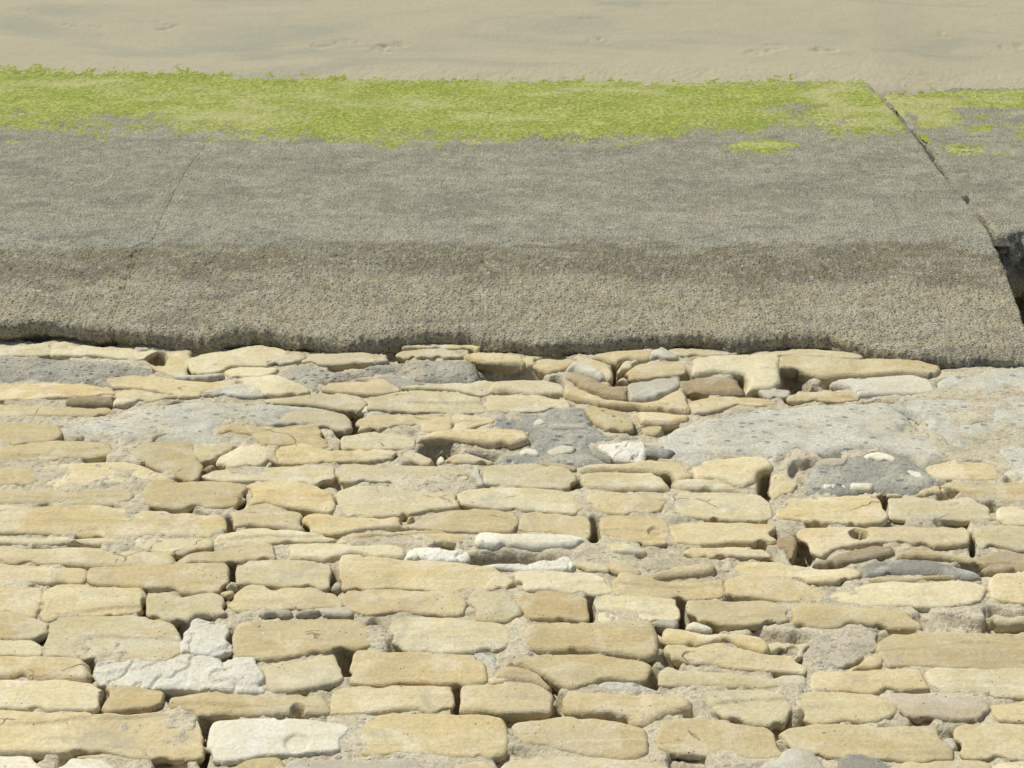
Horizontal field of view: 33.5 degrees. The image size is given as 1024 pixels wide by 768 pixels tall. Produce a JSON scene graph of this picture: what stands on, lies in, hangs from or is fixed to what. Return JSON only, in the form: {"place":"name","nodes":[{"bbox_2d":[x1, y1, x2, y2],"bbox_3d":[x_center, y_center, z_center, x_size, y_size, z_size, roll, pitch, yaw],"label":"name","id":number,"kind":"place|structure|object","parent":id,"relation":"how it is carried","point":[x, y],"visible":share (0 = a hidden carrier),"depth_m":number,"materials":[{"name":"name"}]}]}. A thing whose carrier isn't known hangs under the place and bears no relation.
{"place":"outdoors","nodes":[
{"label":"outdoors","id":0,"kind":"place"},
{"bbox_2d":[0,0,1023,100],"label":"sand","id":1,"kind":"structure","parent":0,"point":[883,48],"depth_m":18.22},
{"bbox_2d":[0,78,221,346],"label":"concrete slab","id":2,"kind":"structure","parent":1,"relation":"on","point":[79,222],"depth_m":13.64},
{"bbox_2d":[885,87,1023,310],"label":"concrete slab","id":3,"kind":"structure","parent":1,"relation":"on","point":[991,187],"depth_m":14.96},
{"bbox_2d":[0,306,1023,767],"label":"mortar bed","id":4,"kind":"object","parent":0,"point":[796,464],"visible":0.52,"depth_m":9.65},
{"bbox_2d":[0,585,42,618],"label":"sandstone block","id":5,"kind":"structure","parent":4,"relation":"on","point":[24,602],"depth_m":9.09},
{"bbox_2d":[0,611,48,643],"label":"sandstone block","id":6,"kind":"structure","parent":4,"relation":"on","point":[15,626],"depth_m":8.85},
{"bbox_2d":[0,423,62,444],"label":"sandstone block","id":7,"kind":"structure","parent":4,"relation":"on","point":[21,433],"depth_m":10.83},
{"bbox_2d":[0,564,87,586],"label":"sandstone block","id":8,"kind":"structure","parent":4,"relation":"on","point":[45,576],"depth_m":9.32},
{"bbox_2d":[0,656,92,683],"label":"sandstone block","id":9,"kind":"structure","parent":4,"relation":"on","point":[42,668],"depth_m":8.50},
{"bbox_2d":[0,680,103,713],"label":"sandstone block","id":10,"kind":"structure","parent":4,"relation":"on","point":[46,695],"depth_m":8.31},
{"bbox_2d":[0,441,111,462],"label":"sandstone block","id":11,"kind":"structure","parent":4,"relation":"on","point":[90,452],"depth_m":10.60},
{"bbox_2d":[0,383,115,404],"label":"sandstone block","id":12,"kind":"structure","parent":4,"relation":"on","point":[52,391],"depth_m":11.36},
{"bbox_2d":[0,489,134,506],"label":"sandstone block","id":13,"kind":"structure","parent":4,"relation":"on","point":[104,497],"depth_m":10.09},
{"bbox_2d":[0,357,153,387],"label":"pebbly mortar patch","id":14,"kind":"object","parent":4,"relation":"on","point":[93,373],"visible":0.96,"depth_m":11.63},
{"bbox_2d":[0,547,175,570],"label":"sandstone block","id":15,"kind":"structure","parent":4,"relation":"on","point":[86,558],"depth_m":9.49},
{"bbox_2d":[39,584,146,622],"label":"sandstone block","id":16,"kind":"structure","parent":4,"relation":"on","point":[83,600],"depth_m":9.08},
{"bbox_2d":[0,710,206,766],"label":"sandstone block","id":17,"kind":"structure","parent":4,"relation":"on","point":[35,736],"depth_m":8.04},
{"bbox_2d":[50,342,158,361],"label":"sandstone block","id":18,"kind":"structure","parent":4,"relation":"on","point":[63,350],"depth_m":11.91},
{"bbox_2d":[42,462,175,487],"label":"sandstone block","id":19,"kind":"structure","parent":4,"relation":"on","point":[82,473],"depth_m":10.36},
{"bbox_2d":[44,616,181,663],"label":"sandstone block","id":20,"kind":"structure","parent":4,"relation":"on","point":[152,640],"depth_m":8.79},
{"bbox_2d":[0,505,227,538],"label":"sandstone block","id":21,"kind":"structure","parent":4,"relation":"on","point":[46,521],"depth_m":9.82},
{"bbox_2d":[101,685,165,714],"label":"sandstone block","id":22,"kind":"structure","parent":4,"relation":"on","point":[126,700],"depth_m":8.28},
{"bbox_2d":[87,563,229,596],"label":"sandstone block","id":23,"kind":"structure","parent":4,"relation":"on","point":[187,579],"depth_m":9.28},
{"bbox_2d":[133,441,203,481],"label":"sandstone block","id":24,"kind":"structure","parent":4,"relation":"on","point":[162,457],"depth_m":10.53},
{"bbox_2d":[106,375,236,399],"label":"sandstone block","id":25,"kind":"structure","parent":4,"relation":"on","point":[184,390],"depth_m":11.43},
{"bbox_2d":[135,538,213,561],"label":"sandstone block","id":26,"kind":"structure","parent":4,"relation":"on","point":[177,549],"depth_m":9.60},
{"bbox_2d":[92,655,265,697],"bbox_3d":[-1.655,1.485,8.527,0.885,0.174,0.317,0,38,0],"label":"cracked white stone","id":27,"kind":"object","parent":4,"relation":"on","point":[183,675],"visible":0.94,"depth_m":8.48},
{"bbox_2d":[146,593,226,630],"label":"sandstone block","id":28,"kind":"structure","parent":4,"relation":"on","point":[176,612],"depth_m":9.02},
{"bbox_2d":[142,480,247,513],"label":"sandstone block","id":29,"kind":"structure","parent":4,"relation":"on","point":[174,497],"depth_m":10.09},
{"bbox_2d":[61,401,328,445],"bbox_3d":[-2.005,0.268,10.997,1.888,0.217,0.764,-6,38,-8],"label":"grey mortar patch","id":30,"kind":"object","parent":4,"relation":"on","point":[194,423],"visible":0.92,"depth_m":10.98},
{"bbox_2d":[180,618,232,661],"bbox_3d":[-1.571,1.339,8.827,0.288,0.184,0.363,0,38,0],"label":"cracked white stone","id":31,"kind":"object","parent":4,"relation":"on","point":[203,637],"visible":0.94,"depth_m":8.75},
{"bbox_2d":[177,543,277,568],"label":"sandstone block","id":32,"kind":"structure","parent":4,"relation":"on","point":[231,558],"depth_m":9.49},
{"bbox_2d":[188,345,286,374],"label":"sandstone block","id":33,"kind":"structure","parent":4,"relation":"on","point":[247,356],"depth_m":11.80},
{"bbox_2d":[169,692,330,723],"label":"sandstone block","id":34,"kind":"structure","parent":4,"relation":"on","point":[211,707],"depth_m":8.25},
{"bbox_2d":[231,503,304,531],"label":"sandstone block","id":35,"kind":"structure","parent":4,"relation":"on","point":[268,516],"depth_m":9.85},
{"bbox_2d":[202,465,335,487],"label":"sandstone block","id":36,"kind":"structure","parent":4,"relation":"on","point":[320,476],"depth_m":10.33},
{"bbox_2d":[234,375,309,398],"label":"sandstone block","id":37,"kind":"structure","parent":4,"relation":"on","point":[272,386],"depth_m":11.41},
{"bbox_2d":[218,424,327,448],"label":"sandstone block","id":38,"kind":"structure","parent":4,"relation":"on","point":[310,434],"depth_m":10.80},
{"bbox_2d":[215,528,336,546],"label":"sandstone block","id":39,"kind":"structure","parent":4,"relation":"on","point":[243,537],"depth_m":9.67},
{"bbox_2d":[206,718,348,765],"bbox_3d":[-1.109,1.716,8.059,0.672,0.180,0.352,0,38,0],"label":"white stone","id":40,"kind":"object","parent":4,"relation":"on","point":[234,742],"visible":0.98,"depth_m":8.02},
{"bbox_2d":[235,560,331,592],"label":"sandstone block","id":41,"kind":"structure","parent":4,"relation":"on","point":[275,574],"depth_m":9.31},
{"bbox_2d":[228,585,342,613],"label":"sandstone block","id":42,"kind":"structure","parent":4,"relation":"on","point":[252,597],"depth_m":9.10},
{"bbox_2d":[248,481,335,517],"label":"sandstone block","id":43,"kind":"structure","parent":4,"relation":"on","point":[304,499],"depth_m":10.06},
{"bbox_2d":[232,619,370,662],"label":"sandstone block","id":44,"kind":"structure","parent":4,"relation":"on","point":[346,638],"depth_m":8.78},
{"bbox_2d":[263,655,343,695],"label":"sandstone block","id":45,"kind":"structure","parent":4,"relation":"on","point":[324,673],"depth_m":8.46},
{"bbox_2d":[263,393,367,420],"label":"sandstone block","id":46,"kind":"structure","parent":4,"relation":"on","point":[351,407],"depth_m":11.20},
{"bbox_2d":[282,410,352,439],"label":"sandstone block","id":47,"kind":"structure","parent":4,"relation":"on","point":[339,425],"depth_m":10.97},
{"bbox_2d":[276,443,397,466],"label":"sandstone block","id":48,"kind":"structure","parent":4,"relation":"on","point":[295,455],"depth_m":10.53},
{"bbox_2d":[301,352,388,372],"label":"sandstone block","id":49,"kind":"structure","parent":4,"relation":"on","point":[340,362],"depth_m":11.80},
{"bbox_2d":[287,543,405,563],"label":"sandstone block","id":50,"kind":"structure","parent":4,"relation":"on","point":[323,553],"depth_m":9.52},
{"bbox_2d":[302,513,413,537],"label":"sandstone block","id":51,"kind":"structure","parent":4,"relation":"on","point":[328,525],"depth_m":9.79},
{"bbox_2d":[340,432,415,450],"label":"sandstone block","id":52,"kind":"structure","parent":4,"relation":"on","point":[367,441],"depth_m":10.71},
{"bbox_2d":[282,360,479,393],"bbox_3d":[-0.916,-0.031,11.627,1.400,0.167,0.481,-4,38,-5],"label":"pebbly mortar patch","id":53,"kind":"object","parent":4,"relation":"on","point":[424,371],"visible":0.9,"depth_m":11.60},
{"bbox_2d":[329,685,454,715],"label":"sandstone block","id":54,"kind":"structure","parent":4,"relation":"on","point":[369,700],"depth_m":8.30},
{"bbox_2d":[336,486,459,521],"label":"sandstone block","id":55,"kind":"structure","parent":4,"relation":"on","point":[377,502],"depth_m":10.02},
{"bbox_2d":[338,464,468,488],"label":"sandstone block","id":56,"kind":"structure","parent":4,"relation":"on","point":[350,475],"depth_m":10.37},
{"bbox_2d":[355,415,451,433],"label":"sandstone block","id":57,"kind":"structure","parent":4,"relation":"on","point":[381,423],"depth_m":10.95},
{"bbox_2d":[342,589,467,617],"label":"sandstone block","id":58,"kind":"structure","parent":4,"relation":"on","point":[383,602],"depth_m":9.06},
{"bbox_2d":[349,650,487,689],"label":"sandstone block","id":59,"kind":"structure","parent":4,"relation":"on","point":[374,669],"depth_m":8.52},
{"bbox_2d":[338,554,503,592],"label":"sandstone block","id":60,"kind":"structure","parent":4,"relation":"on","point":[358,573],"depth_m":9.31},
{"bbox_2d":[366,390,484,414],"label":"sandstone block","id":61,"kind":"structure","parent":4,"relation":"on","point":[414,402],"depth_m":11.20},
{"bbox_2d":[359,713,508,762],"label":"sandstone block","id":62,"kind":"structure","parent":4,"relation":"on","point":[469,736],"depth_m":8.04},
{"bbox_2d":[389,617,509,654],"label":"sandstone block","id":63,"kind":"structure","parent":4,"relation":"on","point":[456,636],"depth_m":8.78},
{"bbox_2d":[409,509,518,533],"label":"sandstone block","id":64,"kind":"structure","parent":4,"relation":"on","point":[475,521],"depth_m":9.82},
{"bbox_2d":[417,429,529,449],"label":"sandstone block","id":65,"kind":"structure","parent":4,"relation":"on","point":[510,439],"depth_m":10.73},
{"bbox_2d":[467,591,522,623],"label":"sandstone block","id":66,"kind":"structure","parent":4,"relation":"on","point":[499,608],"depth_m":9.02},
{"bbox_2d":[459,683,553,721],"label":"sandstone block","id":67,"kind":"structure","parent":4,"relation":"on","point":[518,702],"depth_m":8.28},
{"bbox_2d":[457,487,582,515],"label":"sandstone block","id":68,"kind":"structure","parent":4,"relation":"on","point":[529,500],"depth_m":10.04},
{"bbox_2d":[489,380,563,398],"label":"sandstone block","id":69,"kind":"structure","parent":4,"relation":"on","point":[551,390],"depth_m":11.38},
{"bbox_2d":[484,394,569,413],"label":"sandstone block","id":70,"kind":"structure","parent":4,"relation":"on","point":[522,403],"depth_m":11.19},
{"bbox_2d":[474,532,584,551],"bbox_3d":[0.107,0.924,9.670,0.651,0.151,0.168,0,38,0],"label":"white stone","id":71,"kind":"object","parent":4,"relation":"on","point":[497,541],"visible":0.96,"depth_m":9.60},
{"bbox_2d":[483,464,576,491],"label":"sandstone block","id":72,"kind":"structure","parent":4,"relation":"on","point":[538,476],"depth_m":10.31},
{"bbox_2d":[517,590,589,622],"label":"sandstone block","id":73,"kind":"structure","parent":4,"relation":"on","point":[547,606],"depth_m":9.02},
{"bbox_2d":[517,512,591,539],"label":"sandstone block","id":74,"kind":"structure","parent":4,"relation":"on","point":[552,523],"depth_m":9.80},
{"bbox_2d":[513,570,612,598],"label":"sandstone block","id":75,"kind":"structure","parent":4,"relation":"on","point":[591,585],"depth_m":9.24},
{"bbox_2d":[492,407,641,467],"bbox_3d":[0.293,0.356,10.834,1.192,0.228,0.856,0,38,0],"label":"dark mortar patch","id":76,"kind":"object","parent":4,"relation":"on","point":[544,438],"visible":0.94,"depth_m":10.79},
{"bbox_2d":[506,654,652,693],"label":"sandstone block","id":77,"kind":"structure","parent":4,"relation":"on","point":[557,673],"depth_m":8.51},
{"bbox_2d":[512,716,648,759],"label":"sandstone block","id":78,"kind":"structure","parent":4,"relation":"on","point":[596,738],"depth_m":8.03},
{"bbox_2d":[501,756,667,767],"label":"sandstone block","id":79,"kind":"structure","parent":4,"relation":"on","point":[567,762],"depth_m":7.85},
{"bbox_2d":[522,621,658,663],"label":"sandstone block","id":80,"kind":"structure","parent":4,"relation":"on","point":[636,640],"depth_m":8.74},
{"bbox_2d":[578,472,669,492],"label":"sandstone block","id":81,"kind":"structure","parent":4,"relation":"on","point":[629,482],"depth_m":10.22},
{"bbox_2d":[563,386,690,414],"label":"sandstone block","id":82,"kind":"structure","parent":4,"relation":"on","point":[675,402],"depth_m":11.17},
{"bbox_2d":[587,492,666,515],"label":"sandstone block","id":83,"kind":"structure","parent":4,"relation":"on","point":[616,503],"depth_m":10.01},
{"bbox_2d":[562,693,692,727],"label":"sandstone block","id":84,"kind":"structure","parent":4,"relation":"on","point":[641,711],"depth_m":8.23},
{"bbox_2d":[598,515,669,547],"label":"sandstone block","id":85,"kind":"structure","parent":4,"relation":"on","point":[642,531],"depth_m":9.75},
{"bbox_2d":[593,595,680,622],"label":"sandstone block","id":86,"kind":"structure","parent":4,"relation":"on","point":[651,609],"depth_m":9.04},
{"bbox_2d":[580,460,693,488],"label":"sandstone block","id":87,"kind":"structure","parent":4,"relation":"on","point":[669,473],"depth_m":10.38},
{"bbox_2d":[612,572,724,604],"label":"sandstone block","id":88,"kind":"structure","parent":4,"relation":"on","point":[631,584],"depth_m":9.20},
{"bbox_2d":[680,377,744,399],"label":"sandstone block","id":89,"kind":"structure","parent":4,"relation":"on","point":[699,388],"depth_m":11.40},
{"bbox_2d":[661,628,769,654],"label":"sandstone block","id":90,"kind":"structure","parent":4,"relation":"on","point":[670,636],"depth_m":8.75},
{"bbox_2d":[655,718,781,760],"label":"sandstone block","id":91,"kind":"structure","parent":4,"relation":"on","point":[687,739],"depth_m":8.01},
{"bbox_2d":[671,492,772,523],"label":"sandstone block","id":92,"kind":"structure","parent":4,"relation":"on","point":[719,507],"depth_m":9.97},
{"bbox_2d":[670,522,776,550],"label":"sandstone block","id":93,"kind":"structure","parent":4,"relation":"on","point":[718,535],"depth_m":9.69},
{"bbox_2d":[691,456,772,488],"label":"sandstone block","id":94,"kind":"structure","parent":4,"relation":"on","point":[742,472],"depth_m":10.37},
{"bbox_2d":[658,667,806,688],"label":"sandstone block","id":95,"kind":"structure","parent":4,"relation":"on","point":[669,678],"depth_m":8.45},
{"bbox_2d":[663,643,806,677],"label":"sandstone block","id":96,"kind":"structure","parent":4,"relation":"on","point":[721,655],"depth_m":8.61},
{"bbox_2d":[691,354,780,397],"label":"sandstone block","id":97,"kind":"structure","parent":4,"relation":"on","point":[753,375],"depth_m":11.64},
{"bbox_2d":[685,600,789,633],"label":"sandstone block","id":98,"kind":"structure","parent":4,"relation":"on","point":[717,616],"depth_m":8.96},
{"bbox_2d":[703,689,792,731],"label":"sandstone block","id":99,"kind":"structure","parent":4,"relation":"on","point":[771,711],"depth_m":8.25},
{"bbox_2d":[723,575,823,602],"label":"sandstone block","id":100,"kind":"structure","parent":4,"relation":"on","point":[774,589],"depth_m":9.17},
{"bbox_2d":[732,562,861,586],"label":"sandstone block","id":101,"kind":"structure","parent":4,"relation":"on","point":[821,578],"depth_m":9.35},
{"bbox_2d":[652,403,946,470],"bbox_3d":[1.800,0.348,10.860,1.926,0.237,0.942,0,38,0],"label":"grey mortar patch","id":102,"kind":"object","parent":4,"relation":"on","point":[837,431],"visible":0.96,"depth_m":10.80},
{"bbox_2d":[776,496,888,527],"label":"sandstone block","id":103,"kind":"structure","parent":4,"relation":"on","point":[852,511],"depth_m":9.92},
{"bbox_2d":[806,628,877,670],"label":"crumbly mortar block","id":104,"kind":"structure","parent":4,"relation":"on","point":[849,647],"depth_m":8.71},
{"bbox_2d":[796,692,897,725],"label":"sandstone block","id":105,"kind":"structure","parent":4,"relation":"on","point":[831,708],"depth_m":8.24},
{"bbox_2d":[792,604,922,634],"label":"sandstone block","id":106,"kind":"structure","parent":4,"relation":"on","point":[818,616],"depth_m":8.92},
{"bbox_2d":[779,355,940,385],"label":"sandstone block","id":107,"kind":"structure","parent":4,"relation":"on","point":[828,371],"depth_m":11.66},
{"bbox_2d":[778,724,953,763],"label":"sandstone block","id":108,"kind":"structure","parent":4,"relation":"on","point":[918,744],"depth_m":8.00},
{"bbox_2d":[803,451,936,496],"bbox_3d":[2.150,0.570,10.391,0.894,0.184,0.629,0,38,0],"label":"dark mortar patch","id":109,"kind":"object","parent":4,"relation":"on","point":[884,478],"visible":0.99,"depth_m":10.30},
{"bbox_2d":[810,669,929,695],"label":"sandstone block","id":110,"kind":"structure","parent":4,"relation":"on","point":[879,682],"depth_m":8.43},
{"bbox_2d":[829,375,933,398],"bbox_3d":[2.494,0.046,11.483,0.702,0.174,0.322,0,38,0],"label":"white stone","id":111,"kind":"object","parent":4,"relation":"on","point":[903,385],"visible":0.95,"depth_m":11.42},
{"bbox_2d":[796,526,969,559],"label":"sandstone block","id":112,"kind":"structure","parent":4,"relation":"on","point":[822,543],"depth_m":9.66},
{"bbox_2d":[830,581,986,611],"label":"sandstone block","id":113,"kind":"structure","parent":4,"relation":"on","point":[923,597],"depth_m":9.13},
{"bbox_2d":[860,559,980,580],"bbox_3d":[2.243,1.053,9.417,0.660,0.149,0.203,0,38,0],"label":"dark grey stone","id":114,"kind":"object","parent":4,"relation":"on","point":[900,567],"visible":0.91,"depth_m":9.35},
{"bbox_2d":[884,692,990,724],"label":"sandstone block","id":115,"kind":"structure","parent":4,"relation":"on","point":[916,709],"depth_m":8.24,"materials":[{"name":"stone"}]},
{"bbox_2d":[888,496,993,527],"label":"sandstone block","id":116,"kind":"structure","parent":4,"relation":"on","point":[962,516],"depth_m":9.97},
{"bbox_2d":[875,632,1023,668],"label":"sandstone block","id":117,"kind":"structure","parent":4,"relation":"on","point":[962,650],"depth_m":8.66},
{"bbox_2d":[890,396,1023,447],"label":"grey mortar patch","id":118,"kind":"object","parent":4,"relation":"on","point":[919,412],"visible":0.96,"depth_m":11.06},
{"bbox_2d":[926,461,998,481],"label":"sandstone block","id":119,"kind":"structure","parent":4,"relation":"on","point":[950,471],"depth_m":10.37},
{"bbox_2d":[924,667,1023,700],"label":"sandstone block","id":120,"kind":"structure","parent":4,"relation":"on","point":[1006,683],"depth_m":8.43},
{"bbox_2d":[937,368,1023,390],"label":"grey mortar patch","id":121,"kind":"object","parent":4,"relation":"on","point":[991,379],"visible":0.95,"depth_m":11.52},
{"bbox_2d":[953,724,1023,761],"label":"sandstone block","id":122,"kind":"structure","parent":4,"relation":"on","point":[986,742],"depth_m":8.01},
{"bbox_2d":[972,526,1023,553],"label":"sandstone block","id":123,"kind":"structure","parent":4,"relation":"on","point":[1010,538],"depth_m":9.67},
{"bbox_2d":[111,79,1023,369],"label":"concrete slab","id":124,"kind":"structure","parent":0,"point":[879,247],"depth_m":12.98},
{"bbox_2d":[0,63,1023,160],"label":"algae","id":125,"kind":"object","parent":124,"relation":"on","point":[368,108],"visible":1,"depth_m":16.54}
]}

